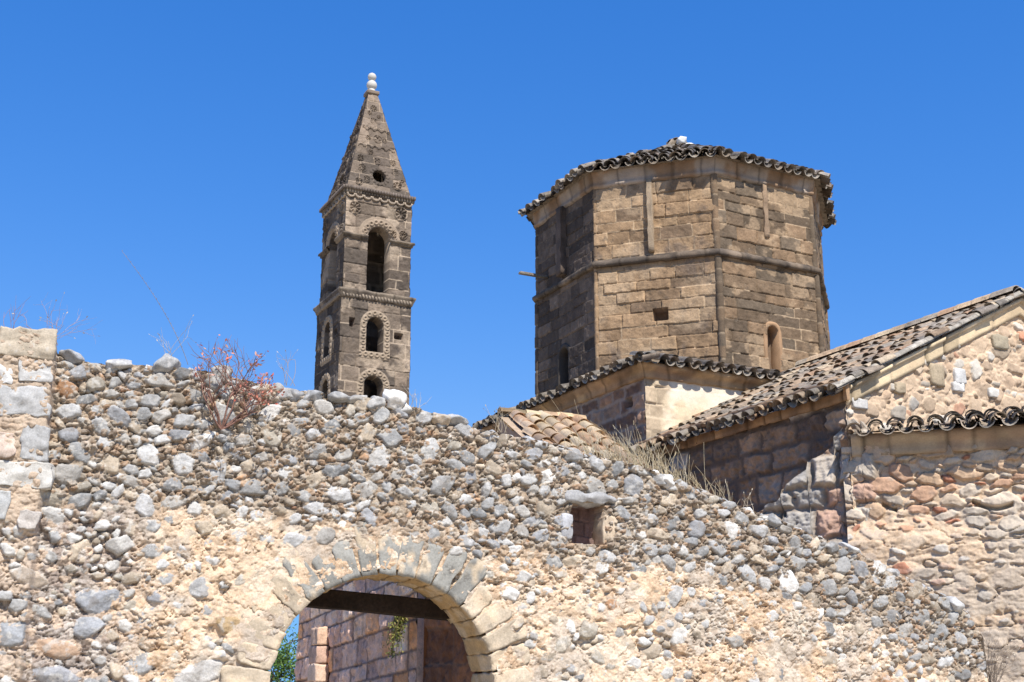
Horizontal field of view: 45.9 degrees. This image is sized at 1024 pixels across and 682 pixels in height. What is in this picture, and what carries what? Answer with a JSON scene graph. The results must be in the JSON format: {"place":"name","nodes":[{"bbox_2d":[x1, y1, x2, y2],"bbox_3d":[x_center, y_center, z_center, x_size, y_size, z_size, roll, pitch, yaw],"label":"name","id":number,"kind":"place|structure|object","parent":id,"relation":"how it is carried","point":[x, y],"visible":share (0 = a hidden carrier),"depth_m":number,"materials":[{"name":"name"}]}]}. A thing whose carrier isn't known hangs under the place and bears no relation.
{"place":"outdoors","nodes":[
{"label":"outdoors","id":0,"kind":"place"},
{"bbox_2d":[294,579,423,681],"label":"courtyard wall","id":1,"kind":"structure","parent":0,"point":[339,646],"depth_m":17.11,"materials":[{"name":"brown stone"}]},
{"bbox_2d":[382,616,408,658],"bbox_3d":[-1.429,3.604,14.983,0.290,0.699,0.574,4,-17,-14],"label":"hanging plant","id":2,"kind":"object","parent":1,"relation":"attached to","point":[398,621],"visible":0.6,"depth_m":14.92,"materials":[{"name":"green plant"}]},
{"bbox_2d":[313,73,415,404],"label":"bell tower","id":3,"kind":"structure","parent":0,"point":[362,309],"depth_m":43.30,"materials":[{"name":"brown stone"}]},
{"bbox_2d":[0,0,1023,681],"label":"sky","id":4,"kind":"structure","parent":0,"point":[203,142],"materials":[{"name":"blue"}]},
{"bbox_2d":[472,136,1023,681],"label":"church","id":5,"kind":"structure","parent":0,"point":[680,298],"depth_m":24.53,"materials":[{"name":"stone"}]},
{"bbox_2d":[972,617,1023,681],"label":"dry bush","id":6,"kind":"object","parent":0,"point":[995,667],"visible":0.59,"depth_m":15.05,"materials":[{"name":"plant"}]},
{"label":"ground","id":7,"kind":"structure","parent":0,"visible":0},
{"bbox_2d":[266,621,297,681],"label":"tree","id":8,"kind":"object","parent":7,"relation":"on","point":[282,659],"visible":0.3,"depth_m":25.75,"materials":[{"name":"green plant"}]},
{"bbox_2d":[423,598,481,681],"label":"wall","id":9,"kind":"structure","parent":7,"relation":"on","point":[445,657],"depth_m":13.99,"materials":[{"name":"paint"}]},
{"bbox_2d":[0,326,988,681],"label":"gate wall","id":10,"kind":"structure","parent":7,"relation":"on","point":[156,524],"depth_m":12.54,"materials":[{"name":"grey stone"}]},
{"bbox_2d":[3,296,30,328],"bbox_3d":[-4.926,-0.257,12.020,0.222,0.383,0.250,7,-17,-23],"label":"dry weed","id":11,"kind":"object","parent":10,"relation":"on","point":[14,313],"visible":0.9,"depth_m":12.01,"materials":[{"name":"plant"}]},
{"bbox_2d":[12,292,96,344],"bbox_3d":[-4.559,-0.217,12.174,0.476,0.543,0.782,-15,-22,42],"label":"dry weed","id":12,"kind":"object","parent":10,"relation":"on","point":[57,322],"visible":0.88,"depth_m":12.16,"materials":[{"name":"plant"}]},
{"bbox_2d":[122,250,187,363],"bbox_3d":[-3.701,-0.350,12.542,0.757,1.167,0.007,6,-17,-19],"label":"dry stalk","id":13,"kind":"object","parent":10,"relation":"on","point":[161,307],"visible":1,"depth_m":12.56,"materials":[{"name":"plant"}]},
{"bbox_2d":[149,315,196,355],"bbox_3d":[-3.545,0.031,12.627,0.520,0.528,0.435,0,-16,0],"label":"dry weed","id":14,"kind":"object","parent":10,"relation":"on","point":[166,344],"visible":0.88,"depth_m":12.50,"materials":[{"name":"plant"}]},
{"bbox_2d":[188,334,284,429],"bbox_3d":[-2.780,0.363,12.149,0.962,1.039,1.106,4,-16,-14],"label":"shrub","id":15,"kind":"object","parent":10,"relation":"on","point":[232,421],"visible":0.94,"depth_m":12.15,"materials":[{"name":"red plant"}]},
{"bbox_2d":[276,349,296,385],"bbox_3d":[-2.409,0.273,12.644,0.290,0.394,0.221,-9,-18,29],"label":"dry weed","id":16,"kind":"object","parent":10,"relation":"on","point":[287,366],"visible":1,"depth_m":12.63,"materials":[{"name":"plant"}]},
{"bbox_2d":[403,386,427,407],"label":"dry weed","id":17,"kind":"object","parent":10,"relation":"on","point":[412,396],"visible":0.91,"depth_m":13.24,"materials":[{"name":"beige plant"}]},
{"bbox_2d":[483,404,513,432],"bbox_3d":[-0.199,0.858,13.370,0.348,0.306,0.300,-9,-18,30],"label":"dry weed","id":18,"kind":"object","parent":10,"relation":"on","point":[499,418],"visible":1,"depth_m":13.35,"materials":[{"name":"beige plant"}]},
{"bbox_2d":[551,399,738,503],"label":"grass","id":19,"kind":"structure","parent":10,"relation":"on","point":[634,460],"depth_m":13.91,"materials":[{"name":"beige plant"}]},
{"bbox_2d":[742,488,753,510],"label":"dry weed","id":20,"kind":"object","parent":10,"relation":"on","point":[747,505],"visible":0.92,"depth_m":14.36,"materials":[{"name":"beige plant"}]},
{"bbox_2d":[497,407,653,469],"bbox_3d":[1.203,4.508,22.904,2.089,7.160,3.167,6,-17,-20],"label":"tiled roof","id":21,"kind":"object","parent":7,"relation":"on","point":[552,428],"visible":0.21,"depth_m":24.08,"materials":[{"name":"tile"}]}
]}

